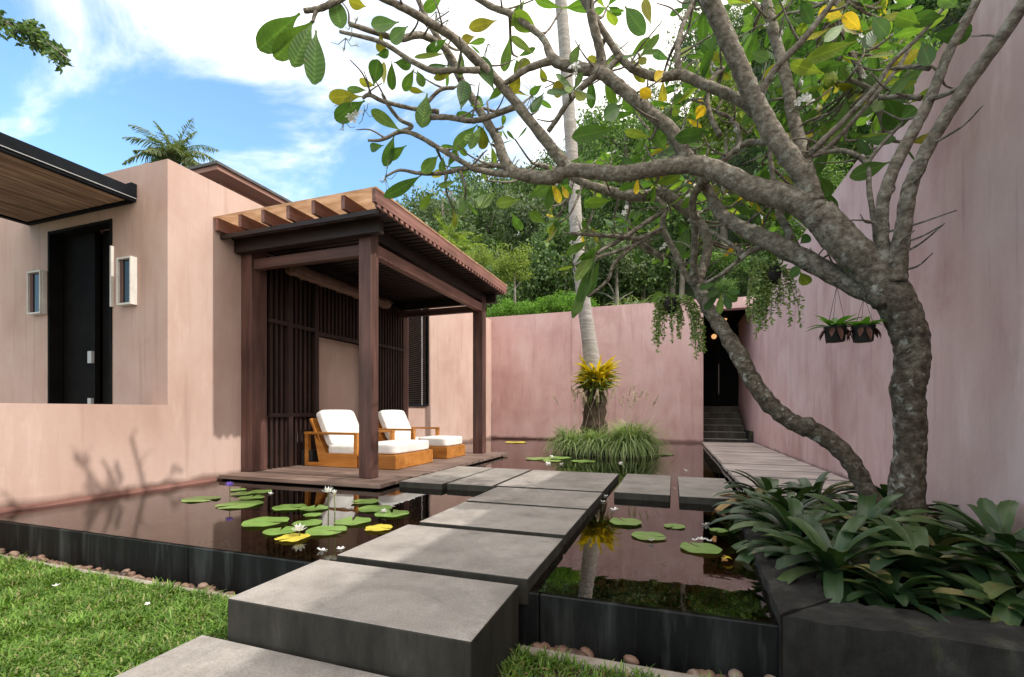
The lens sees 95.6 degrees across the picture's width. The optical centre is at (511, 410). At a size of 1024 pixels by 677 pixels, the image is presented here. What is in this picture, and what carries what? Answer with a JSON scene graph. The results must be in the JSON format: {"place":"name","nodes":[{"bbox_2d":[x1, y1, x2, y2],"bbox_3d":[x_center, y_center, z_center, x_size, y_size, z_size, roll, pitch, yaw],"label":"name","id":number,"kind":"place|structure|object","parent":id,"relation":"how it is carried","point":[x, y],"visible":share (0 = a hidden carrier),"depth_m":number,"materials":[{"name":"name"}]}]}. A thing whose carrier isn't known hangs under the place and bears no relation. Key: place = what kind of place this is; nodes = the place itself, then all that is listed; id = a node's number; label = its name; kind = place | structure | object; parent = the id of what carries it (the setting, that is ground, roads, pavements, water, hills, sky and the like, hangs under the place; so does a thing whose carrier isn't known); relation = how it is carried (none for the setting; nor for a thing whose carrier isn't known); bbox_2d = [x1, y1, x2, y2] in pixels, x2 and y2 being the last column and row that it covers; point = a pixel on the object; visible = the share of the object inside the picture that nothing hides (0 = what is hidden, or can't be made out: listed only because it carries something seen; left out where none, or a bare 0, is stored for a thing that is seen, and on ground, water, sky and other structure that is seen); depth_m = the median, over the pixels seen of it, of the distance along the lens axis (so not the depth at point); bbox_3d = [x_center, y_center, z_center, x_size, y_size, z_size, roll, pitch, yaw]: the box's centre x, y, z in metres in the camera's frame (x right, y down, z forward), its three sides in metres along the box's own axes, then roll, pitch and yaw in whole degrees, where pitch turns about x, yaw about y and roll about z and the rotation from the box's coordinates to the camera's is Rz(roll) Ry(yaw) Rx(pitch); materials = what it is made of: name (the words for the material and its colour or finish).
{"place":"outdoors","nodes":[
{"label":"outdoors","id":0,"kind":"place"},
{"bbox_2d":[0,10,74,74],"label":"overhanging tree","id":1,"kind":"object","parent":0,"point":[39,40],"visible":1,"depth_m":5.56,"materials":[{"name":"green plant"}]},
{"bbox_2d":[0,551,234,676],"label":"lawn grass","id":2,"kind":"structure","parent":0,"point":[43,622],"depth_m":2.09,"materials":[{"name":"plant"}]},
{"bbox_2d":[0,159,491,531],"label":"pavilion house","id":3,"kind":"structure","parent":0,"point":[120,367],"depth_m":5.19,"materials":[{"name":"pink paint"}]},
{"bbox_2d":[27,270,46,315],"bbox_3d":[-5.671,-1.407,5.538,0.263,0.515,0.069,0,0,19],"label":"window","id":4,"kind":"structure","parent":3,"relation":"in","point":[36,279],"depth_m":5.53,"materials":[{"name":"white paint"}]},
{"bbox_2d":[0,132,136,225],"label":"entrance canopy","id":5,"kind":"object","parent":3,"relation":"attached to","point":[38,185],"visible":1,"depth_m":4.76,"materials":[{"name":"wood"}]},
{"bbox_2d":[63,230,108,403],"bbox_3d":[-4.904,-0.770,5.515,1.170,2.740,0.190,0,0,19],"label":"door","id":6,"kind":"structure","parent":3,"relation":"in","point":[85,256],"depth_m":5.51,"materials":[{"name":"wood"}]},
{"bbox_2d":[116,256,136,306],"bbox_3d":[-4.162,-1.397,5.012,0.231,0.515,0.069,0,0,19],"label":"window","id":7,"kind":"structure","parent":3,"relation":"in","point":[126,267],"depth_m":5.01,"materials":[{"name":"white paint"}]},
{"bbox_2d":[5,566,633,676],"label":"lawn soil","id":8,"kind":"structure","parent":0,"point":[555,671],"depth_m":1.76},
{"bbox_2d":[115,635,387,676],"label":"paving slab","id":9,"kind":"structure","parent":8,"relation":"on","point":[203,656],"depth_m":1.63,"materials":[{"name":"concrete"}]},
{"bbox_2d":[228,559,517,676],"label":"step block","id":10,"kind":"structure","parent":8,"relation":"on","point":[388,622],"depth_m":1.74,"materials":[{"name":"concrete"}]},
{"bbox_2d":[0,0,753,231],"label":"sky","id":11,"kind":"structure","parent":0,"point":[170,63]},
{"bbox_2d":[104,474,750,616],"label":"pool floor","id":12,"kind":"structure","parent":0,"point":[619,544],"depth_m":4.11,"materials":[{"name":"tile"}]},
{"bbox_2d":[219,451,507,521],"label":"deck","id":13,"kind":"structure","parent":12,"relation":"on","point":[300,484],"depth_m":5.16,"materials":[{"name":"wood"}]},
{"bbox_2d":[304,410,394,467],"bbox_3d":[-2.264,0.359,6.538,0.864,0.756,0.868,0,0,19],"label":"lounge chair","id":14,"kind":"object","parent":13,"relation":"on","point":[336,433],"visible":0.69,"depth_m":6.26,"materials":[{"name":"fabric"}]},
{"bbox_2d":[213,186,507,478],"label":"timber pavilion","id":15,"kind":"structure","parent":13,"relation":"on","point":[372,243],"depth_m":5.63,"materials":[{"name":"wood"}]},
{"bbox_2d":[267,256,403,468],"bbox_3d":[-2.626,-0.631,7.332,0.187,2.738,3.080,0,0,19],"label":"slatted screen","id":16,"kind":"object","parent":15,"relation":"attached to","point":[303,316],"visible":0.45,"depth_m":6.45,"materials":[{"name":"wood"}]},
{"bbox_2d":[284,265,390,308],"bbox_3d":[-2.427,-1.785,6.775,0.192,0.193,2.100,0,0,19],"label":"rolled blind","id":17,"kind":"object","parent":15,"relation":"hanging from","point":[304,272],"visible":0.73,"depth_m":6.33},
{"bbox_2d":[378,439,432,469],"bbox_3d":[-1.561,0.574,6.341,0.560,0.326,0.950,0,0,19],"label":"ottoman","id":18,"kind":"object","parent":13,"relation":"on","point":[398,454],"visible":0.77,"depth_m":6.03,"materials":[{"name":"fabric"}]},
{"bbox_2d":[378,410,439,440],"bbox_3d":[-1.810,0.359,7.841,0.864,0.756,0.868,0,0,19],"label":"lounge chair","id":19,"kind":"object","parent":13,"relation":"on","point":[397,421],"visible":0.41,"depth_m":7.73,"materials":[{"name":"fabric"}]},
{"bbox_2d":[418,436,464,458],"bbox_3d":[-1.152,0.574,7.517,0.560,0.326,0.660,0,0,19],"label":"ottoman","id":20,"kind":"object","parent":13,"relation":"on","point":[445,447],"visible":0.84,"depth_m":7.23,"materials":[{"name":"fabric"}]},
{"bbox_2d":[563,447,657,475],"bbox_3d":[1.849,0.925,8.865,1.800,0.450,1.600,0,0,19],"label":"planter","id":21,"kind":"object","parent":12,"relation":"on","point":[591,453],"visible":0.12,"depth_m":8.16,"materials":[{"name":"stone"}]},
{"bbox_2d":[537,388,587,454],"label":"fountain grass","id":22,"kind":"object","parent":21,"relation":"on","point":[557,442],"depth_m":8.82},
{"bbox_2d":[549,386,611,455],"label":"fountain grass","id":23,"kind":"object","parent":21,"relation":"on","point":[572,441],"depth_m":8.44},
{"bbox_2d":[555,0,609,435],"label":"coconut palm","id":24,"kind":"object","parent":21,"relation":"on","point":[597,413],"visible":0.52,"depth_m":8.82,"materials":[{"name":"grey plant"}]},
{"bbox_2d":[569,353,622,407],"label":"yellow fern","id":25,"kind":"object","parent":24,"relation":"attached to","point":[600,377],"visible":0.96,"depth_m":8.65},
{"bbox_2d":[566,383,634,457],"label":"fountain grass","id":26,"kind":"object","parent":21,"relation":"on","point":[596,442],"depth_m":8.22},
{"bbox_2d":[591,385,665,459],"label":"fountain grass","id":27,"kind":"object","parent":21,"relation":"on","point":[628,434],"depth_m":8.03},
{"bbox_2d":[601,389,681,457],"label":"fountain grass","id":28,"kind":"object","parent":21,"relation":"on","point":[647,435],"depth_m":8.28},
{"bbox_2d":[678,476,737,511],"bbox_3d":[1.892,0.800,4.559,0.487,0.120,1.283,0,0,19],"label":"stepping stone","id":29,"kind":"object","parent":12,"relation":"on","point":[696,493],"visible":0.76,"depth_m":4.16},
{"bbox_2d":[702,442,857,501],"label":"boardwalk","id":30,"kind":"structure","parent":12,"relation":"on","point":[754,460],"depth_m":6.30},
{"bbox_2d":[188,438,732,485],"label":"water","id":31,"kind":"structure","parent":0,"point":[696,459],"depth_m":7.34,"materials":[{"name":"liquid"}]},
{"bbox_2d":[215,500,263,508],"bbox_3d":[-2.307,0.791,3.937,0.356,0.011,0.356,0,0,-42],"label":"lily pad","id":32,"kind":"object","parent":31,"relation":"on","point":[240,504],"visible":1,"depth_m":3.93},
{"bbox_2d":[241,517,288,526],"bbox_3d":[-1.752,0.785,3.303,0.297,0.010,0.297,0,0,-18],"label":"lily pad","id":33,"kind":"object","parent":31,"relation":"on","point":[259,521],"visible":1,"depth_m":3.30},
{"bbox_2d":[262,526,294,534],"bbox_3d":[-1.535,0.792,3.070,0.213,0.007,0.214,0,0,-14],"label":"lily pad","id":34,"kind":"object","parent":31,"relation":"on","point":[277,531],"visible":0.94,"depth_m":3.06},
{"bbox_2d":[274,533,310,541],"bbox_3d":[-1.371,0.789,2.900,0.184,0.006,0.189,0,0,7],"label":"lily pad","id":35,"kind":"object","parent":31,"relation":"on","point":[292,537],"visible":0.99,"depth_m":2.90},
{"bbox_2d":[305,525,346,534],"bbox_3d":[-1.227,0.788,3.071,0.256,0.008,0.256,0,0,-19],"label":"lily pad","id":36,"kind":"object","parent":31,"relation":"on","point":[320,530],"visible":1,"depth_m":3.06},
{"bbox_2d":[334,516,370,524],"bbox_3d":[-1.140,0.787,3.323,0.252,0.008,0.256,0,0,-15],"label":"lily pad","id":37,"kind":"object","parent":31,"relation":"on","point":[350,521],"visible":0.98,"depth_m":3.31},
{"bbox_2d":[358,505,391,511],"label":"lily pad","id":38,"kind":"object","parent":31,"relation":"on","point":[370,508],"visible":0.97,"depth_m":3.77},
{"bbox_2d":[375,509,408,516],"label":"lily pad","id":39,"kind":"object","parent":31,"relation":"on","point":[394,513],"visible":0.98,"depth_m":3.58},
{"bbox_2d":[399,466,492,494],"bbox_3d":[-0.711,0.800,5.468,0.511,0.120,1.430,0,0,19],"label":"stepping stone","id":40,"kind":"object","parent":31,"relation":"in","point":[434,483],"visible":0.79,"depth_m":4.93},
{"bbox_2d":[337,525,562,604],"bbox_3d":[-0.305,0.800,2.539,1.035,0.120,0.688,0,0,19],"label":"stepping stone","id":41,"kind":"object","parent":31,"relation":"in","point":[525,563],"visible":0.86,"depth_m":2.39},
{"bbox_2d":[176,537,771,618],"bbox_3d":[-0.386,0.902,2.764,3.334,0.192,0.976,0,0,19],"label":"water weed","id":42,"kind":"object","parent":31,"relation":"in","point":[754,610],"visible":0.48,"depth_m":2.21,"materials":[{"name":"plant"}]},
{"bbox_2d":[447,468,530,496],"bbox_3d":[-0.216,0.800,5.299,0.497,0.120,1.364,0,0,19],"label":"stepping stone","id":43,"kind":"object","parent":31,"relation":"in","point":[479,483],"visible":0.76,"depth_m":4.86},
{"bbox_2d":[419,502,586,553],"bbox_3d":[-0.032,0.800,3.285,1.000,0.120,0.737,0,0,19],"label":"stepping stone","id":44,"kind":"object","parent":31,"relation":"in","point":[567,526],"visible":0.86,"depth_m":3.16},
{"bbox_2d":[467,487,601,523],"bbox_3d":[0.218,0.800,4.023,1.018,0.120,0.732,0,0,19],"label":"stepping stone","id":45,"kind":"object","parent":31,"relation":"in","point":[590,503],"visible":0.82,"depth_m":3.92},
{"bbox_2d":[496,470,618,503],"bbox_3d":[0.552,0.800,5.045,1.055,0.120,1.287,0,0,19],"label":"stepping stone","id":46,"kind":"object","parent":31,"relation":"in","point":[605,483],"visible":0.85,"depth_m":4.86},
{"bbox_2d":[610,517,641,524],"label":"lily pad","id":47,"kind":"object","parent":31,"relation":"on","point":[627,521],"visible":1,"depth_m":3.30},
{"bbox_2d":[614,474,670,508],"bbox_3d":[1.373,0.800,4.777,0.494,0.120,1.313,0,0,19],"label":"stepping stone","id":48,"kind":"object","parent":31,"relation":"in","point":[644,490],"visible":1,"depth_m":4.26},
{"bbox_2d":[631,531,666,539],"bbox_3d":[0.867,0.790,2.942,0.215,0.007,0.215,0,0,12],"label":"lily pad","id":49,"kind":"object","parent":31,"relation":"on","point":[642,535],"visible":0.98,"depth_m":2.95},
{"bbox_2d":[680,542,722,553],"bbox_3d":[1.090,0.789,2.675,0.231,0.007,0.235,0,0,-18],"label":"lily pad","id":50,"kind":"object","parent":31,"relation":"on","point":[709,548],"visible":1,"depth_m":2.66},
{"bbox_2d":[497,642,736,676],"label":"shade grass","id":51,"kind":"structure","parent":0,"point":[567,665],"depth_m":1.75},
{"bbox_2d":[507,0,968,306],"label":"hill","id":52,"kind":"structure","parent":0,"point":[947,21],"depth_m":26.68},
{"bbox_2d":[122,118,218,167],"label":"palm tree","id":53,"kind":"object","parent":52,"relation":"on","point":[182,155],"visible":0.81,"depth_m":33.35,"materials":[{"name":"green plant"}]},
{"bbox_2d":[396,184,484,243],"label":"forest tree","id":54,"kind":"object","parent":52,"relation":"on","point":[431,213],"visible":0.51,"depth_m":26.57,"materials":[{"name":"green plant"}]},
{"bbox_2d":[434,209,474,241],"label":"palm tree","id":55,"kind":"object","parent":52,"relation":"on","point":[452,227],"visible":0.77,"depth_m":19.93,"materials":[{"name":"green plant"}]},
{"bbox_2d":[438,230,487,262],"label":"palm tree","id":56,"kind":"object","parent":52,"relation":"on","point":[465,247],"visible":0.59,"depth_m":17.86,"materials":[{"name":"green plant"}]},
{"bbox_2d":[463,244,495,267],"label":"lime shrub","id":57,"kind":"object","parent":52,"relation":"on","point":[478,258],"visible":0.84,"depth_m":16.95,"materials":[{"name":"green plant"}]},
{"bbox_2d":[446,153,523,256],"bbox_3d":[-1.436,-11.540,29.857,4.865,10.244,4.644,0,0,19],"label":"forest tree","id":58,"kind":"object","parent":52,"relation":"on","point":[485,214],"visible":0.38,"depth_m":29.45,"materials":[{"name":"green plant"}]},
{"bbox_2d":[487,243,534,313],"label":"feathery bush","id":59,"kind":"object","parent":52,"relation":"on","point":[505,266],"visible":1,"depth_m":18.74,"materials":[{"name":"green plant"}]},
{"bbox_2d":[486,183,567,303],"bbox_3d":[0.988,-9.324,26.742,4.648,8.133,5.366,0,0,19],"label":"forest tree","id":60,"kind":"object","parent":52,"relation":"on","point":[520,208],"visible":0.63,"depth_m":26.15,"materials":[{"name":"green plant"}]},
{"bbox_2d":[528,213,588,292],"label":"forest tree","id":61,"kind":"object","parent":52,"relation":"on","point":[562,240],"visible":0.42,"depth_m":22.52,"materials":[{"name":"green plant"}]},
{"bbox_2d":[585,231,645,304],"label":"forest tree","id":62,"kind":"object","parent":52,"relation":"on","point":[605,260],"visible":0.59,"depth_m":19.60,"materials":[{"name":"green plant"}]},
{"bbox_2d":[576,83,669,245],"bbox_3d":[6.022,-12.441,25.849,5.117,10.947,5.852,0,0,37],"label":"forest tree","id":63,"kind":"object","parent":52,"relation":"on","point":[621,125],"visible":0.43,"depth_m":25.43,"materials":[{"name":"green plant"}]},
{"bbox_2d":[492,211,799,309],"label":"wood trunks","id":64,"kind":"object","parent":52,"relation":"on","point":[672,289],"visible":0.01,"depth_m":23.29,"materials":[{"name":"brown plant"}]},
{"bbox_2d":[643,188,719,297],"bbox_3d":[7.648,-6.550,21.189,3.648,7.398,3.697,0,0,19],"label":"forest tree","id":65,"kind":"object","parent":52,"relation":"on","point":[671,224],"visible":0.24,"depth_m":20.85,"materials":[{"name":"green plant"}]},
{"bbox_2d":[396,0,970,316],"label":"hillside wood","id":66,"kind":"object","parent":52,"relation":"on","point":[538,284],"visible":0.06,"depth_m":24.27,"materials":[{"name":"green plant"}]},
{"bbox_2d":[661,6,723,104],"bbox_3d":[13.441,-25.654,34.034,4.921,9.569,4.339,0,0,19],"label":"forest tree","id":67,"kind":"object","parent":52,"relation":"on","point":[688,42],"visible":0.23,"depth_m":33.90,"materials":[{"name":"green plant"}]},
{"bbox_2d":[677,35,759,261],"bbox_3d":[10.676,-12.881,23.845,4.652,10.392,4.708,0,0,-19],"label":"forest tree","id":68,"kind":"object","parent":52,"relation":"on","point":[726,128],"visible":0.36,"depth_m":23.85,"materials":[{"name":"green plant"}]},
{"bbox_2d":[687,242,755,282],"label":"leafy shrub","id":69,"kind":"object","parent":52,"relation":"on","point":[718,267],"visible":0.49,"depth_m":15.73,"materials":[{"name":"green plant"}]},
{"bbox_2d":[714,277,739,295],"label":"leafy shrub","id":70,"kind":"object","parent":52,"relation":"on","point":[727,285],"visible":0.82,"depth_m":15.06,"materials":[{"name":"green plant"}]},
{"bbox_2d":[726,251,770,295],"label":"leafy shrub","id":71,"kind":"object","parent":52,"relation":"on","point":[750,263],"visible":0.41,"depth_m":16.35,"materials":[{"name":"green plant"}]},
{"bbox_2d":[750,215,806,262],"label":"leafy shrub","id":72,"kind":"object","parent":52,"relation":"on","point":[797,234],"visible":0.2,"depth_m":17.17,"materials":[{"name":"green plant"}]},
{"bbox_2d":[776,153,861,230],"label":"leafy shrub","id":73,"kind":"object","parent":52,"relation":"on","point":[826,174],"visible":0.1,"depth_m":15.42,"materials":[{"name":"green plant"}]},
{"bbox_2d":[749,12,891,145],"bbox_3d":[14.395,-12.811,22.272,6.435,11.334,5.459,0,0,-12],"label":"forest tree","id":74,"kind":"object","parent":52,"relation":"on","point":[779,103],"visible":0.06,"depth_m":21.80,"materials":[{"name":"green plant"}]},
{"bbox_2d":[801,25,940,153],"bbox_3d":[14.529,-9.645,19.115,4.970,11.189,4.780,0,0,19],"label":"forest tree","id":75,"kind":"object","parent":52,"relation":"on","point":[864,129],"visible":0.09,"depth_m":18.42,"materials":[{"name":"green plant"}]},
{"label":"ground","id":76,"kind":"structure","parent":0,"visible":0},
{"bbox_2d":[2,555,233,596],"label":"kerb","id":77,"kind":"structure","parent":76,"relation":"on","point":[119,576],"depth_m":2.67,"materials":[{"name":"stone"}]},
{"bbox_2d":[3,554,681,672],"bbox_3d":[-3.182,1.087,3.103,9.950,0.105,0.143,0,0,19],"label":"gravel bed","id":78,"kind":"object","parent":76,"relation":"on","point":[605,659],"depth_m":1.91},
{"bbox_2d":[0,548,235,594],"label":"pebble strip","id":79,"kind":"object","parent":78,"relation":"on","point":[127,573],"visible":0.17,"depth_m":2.90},
{"bbox_2d":[531,641,774,676],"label":"pebble heap","id":80,"kind":"object","parent":78,"relation":"on","point":[627,658],"visible":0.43,"depth_m":1.86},
{"bbox_2d":[0,519,778,676],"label":"pool wall","id":81,"kind":"structure","parent":76,"relation":"on","point":[671,638],"depth_m":2.01,"materials":[{"name":"black stone"}]},
{"bbox_2d":[486,289,598,316],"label":"hedge","id":82,"kind":"object","parent":76,"relation":"on","point":[554,303],"visible":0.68,"depth_m":13.75,"materials":[{"name":"green plant"}]},
{"bbox_2d":[521,645,701,676],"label":"kerb","id":83,"kind":"structure","parent":76,"relation":"on","point":[592,661],"depth_m":1.79,"materials":[{"name":"concrete"}]},
{"bbox_2d":[486,296,755,442],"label":"garden wall","id":84,"kind":"structure","parent":76,"relation":"on","point":[535,359],"depth_m":12.42,"materials":[{"name":"paint"}]},
{"bbox_2d":[703,300,757,443],"bbox_3d":[6.000,-0.810,13.397,1.680,3.820,5.750,0,0,19],"label":"entrance passage","id":85,"kind":"object","parent":84,"relation":"attached to","point":[730,408],"visible":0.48,"depth_m":12.90,"materials":[{"name":"paint"}]},
{"bbox_2d":[703,328,718,405],"bbox_3d":[5.950,-1.300,14.055,0.588,2.400,0.060,0,0,19],"label":"door leaf","id":86,"kind":"structure","parent":85,"relation":"in","point":[711,356],"depth_m":14.01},
{"bbox_2d":[720,327,738,407],"bbox_3d":[6.487,-1.300,13.868,0.510,2.400,0.060,0,0,19],"label":"door leaf","id":87,"kind":"structure","parent":85,"relation":"in","point":[729,376],"depth_m":13.84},
{"bbox_2d":[731,497,1023,676],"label":"planter bed","id":88,"kind":"object","parent":76,"relation":"on","point":[820,635],"visible":0.48,"depth_m":1.64,"materials":[{"name":"stone"}]},
{"bbox_2d":[255,0,1023,526],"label":"frangipani tree","id":89,"kind":"object","parent":88,"relation":"on","point":[873,272],"visible":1,"depth_m":3.07,"materials":[{"name":"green plant"}]},
{"bbox_2d":[650,264,706,359],"bbox_3d":[1.357,-0.838,3.739,0.505,0.869,0.264,0,0,4],"label":"hanging basket","id":90,"kind":"object","parent":89,"relation":"hanging from","point":[666,305],"visible":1,"depth_m":3.69,"materials":[{"name":"green plant"}]},
{"bbox_2d":[745,251,805,340],"bbox_3d":[1.815,-0.823,3.251,0.406,0.652,0.242,0,0,-3],"label":"hanging basket","id":91,"kind":"object","parent":89,"relation":"hanging from","point":[767,277],"visible":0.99,"depth_m":3.19,"materials":[{"name":"green plant"}]},
{"bbox_2d":[806,287,861,343],"bbox_3d":[2.020,-0.603,2.865,0.274,0.355,0.313,0,0,2],"label":"orchid pot","id":92,"kind":"object","parent":89,"relation":"hanging from","point":[835,331],"visible":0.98,"depth_m":2.84,"materials":[{"name":"black ceramic"}]},
{"bbox_2d":[845,301,883,342],"bbox_3d":[2.114,-0.553,2.786,0.255,0.276,0.236,0,0,19],"label":"orchid pot","id":93,"kind":"object","parent":89,"relation":"hanging from","point":[864,330],"visible":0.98,"depth_m":2.76,"materials":[{"name":"black ceramic"}]},
{"bbox_2d":[707,488,787,540],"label":"strap leaf plant","id":94,"kind":"object","parent":88,"relation":"on","point":[748,492],"visible":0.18,"depth_m":3.57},
{"bbox_2d":[720,497,788,550],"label":"strap leaf plant","id":95,"kind":"object","parent":88,"relation":"on","point":[731,532],"visible":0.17,"depth_m":3.07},
{"bbox_2d":[711,470,807,520],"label":"strap leaf plant","id":96,"kind":"object","parent":88,"relation":"on","point":[764,484],"visible":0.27,"depth_m":3.79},
{"bbox_2d":[736,529,817,579],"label":"strap leaf plant","id":97,"kind":"object","parent":88,"relation":"on","point":[751,570],"visible":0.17,"depth_m":2.46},
{"bbox_2d":[707,492,861,575],"bbox_3d":[1.623,0.789,2.642,0.952,0.623,0.900,6,7,34],"label":"strap leaf plant","id":98,"kind":"object","parent":88,"relation":"on","point":[779,518],"visible":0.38,"depth_m":2.69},
{"bbox_2d":[737,486,847,553],"bbox_3d":[1.972,0.789,3.235,0.804,0.547,0.828,-4,-8,38],"label":"strap leaf plant","id":99,"kind":"object","parent":88,"relation":"on","point":[782,500],"visible":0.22,"depth_m":3.20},
{"bbox_2d":[777,470,857,508],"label":"strap leaf plant","id":100,"kind":"object","parent":88,"relation":"on","point":[818,483],"visible":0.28,"depth_m":3.60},
{"bbox_2d":[732,514,966,607],"bbox_3d":[1.506,0.789,2.196,0.794,0.578,0.830,0,0,-13],"label":"strap leaf plant","id":101,"kind":"object","parent":88,"relation":"on","point":[823,551],"visible":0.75,"depth_m":2.08,"materials":[{"name":"plant"}]},
{"bbox_2d":[768,493,964,556],"bbox_3d":[2.048,0.735,2.646,1.001,0.511,0.965,-3,4,7],"label":"strap leaf plant","id":102,"kind":"object","parent":88,"relation":"on","point":[868,506],"visible":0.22,"depth_m":2.67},
{"bbox_2d":[837,484,958,519],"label":"strap leaf plant","id":103,"kind":"object","parent":88,"relation":"on","point":[882,490],"visible":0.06,"depth_m":3.24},
{"bbox_2d":[838,565,993,622],"bbox_3d":[1.514,0.767,1.878,0.564,0.267,0.563,0,-9,13],"label":"strap leaf plant","id":104,"kind":"object","parent":88,"relation":"on","point":[890,595],"visible":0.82,"depth_m":1.84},
{"bbox_2d":[816,514,1021,612],"bbox_3d":[1.818,0.751,2.085,0.827,0.499,0.816,0,0,25],"label":"strap leaf plant","id":105,"kind":"object","parent":88,"relation":"on","point":[917,537],"visible":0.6,"depth_m":2.01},
{"bbox_2d":[847,509,1019,590],"bbox_3d":[2.097,0.787,2.364,0.816,0.541,0.854,2,-10,44],"label":"strap leaf plant","id":106,"kind":"object","parent":88,"relation":"on","point":[949,538],"visible":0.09,"depth_m":2.28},
{"bbox_2d":[881,557,1023,625],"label":"strap leaf plant","id":107,"kind":"object","parent":88,"relation":"on","point":[979,574],"visible":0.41,"depth_m":1.80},
{"bbox_2d":[889,501,1023,576],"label":"strap leaf plant","id":108,"kind":"object","parent":88,"relation":"on","point":[989,522],"visible":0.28,"depth_m":2.29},
{"bbox_2d":[909,533,1023,625],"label":"strap leaf plant","id":109,"kind":"object","parent":88,"relation":"on","point":[1012,556],"visible":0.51,"depth_m":1.81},
{"bbox_2d":[931,498,1023,545],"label":"strap leaf plant","id":110,"kind":"object","parent":88,"relation":"on","point":[1002,513],"visible":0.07,"depth_m":2.51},
{"bbox_2d":[758,0,1023,533],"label":"side wall","id":111,"kind":"structure","parent":76,"relation":"on","point":[966,279],"depth_m":3.17,"materials":[{"name":"paint"}]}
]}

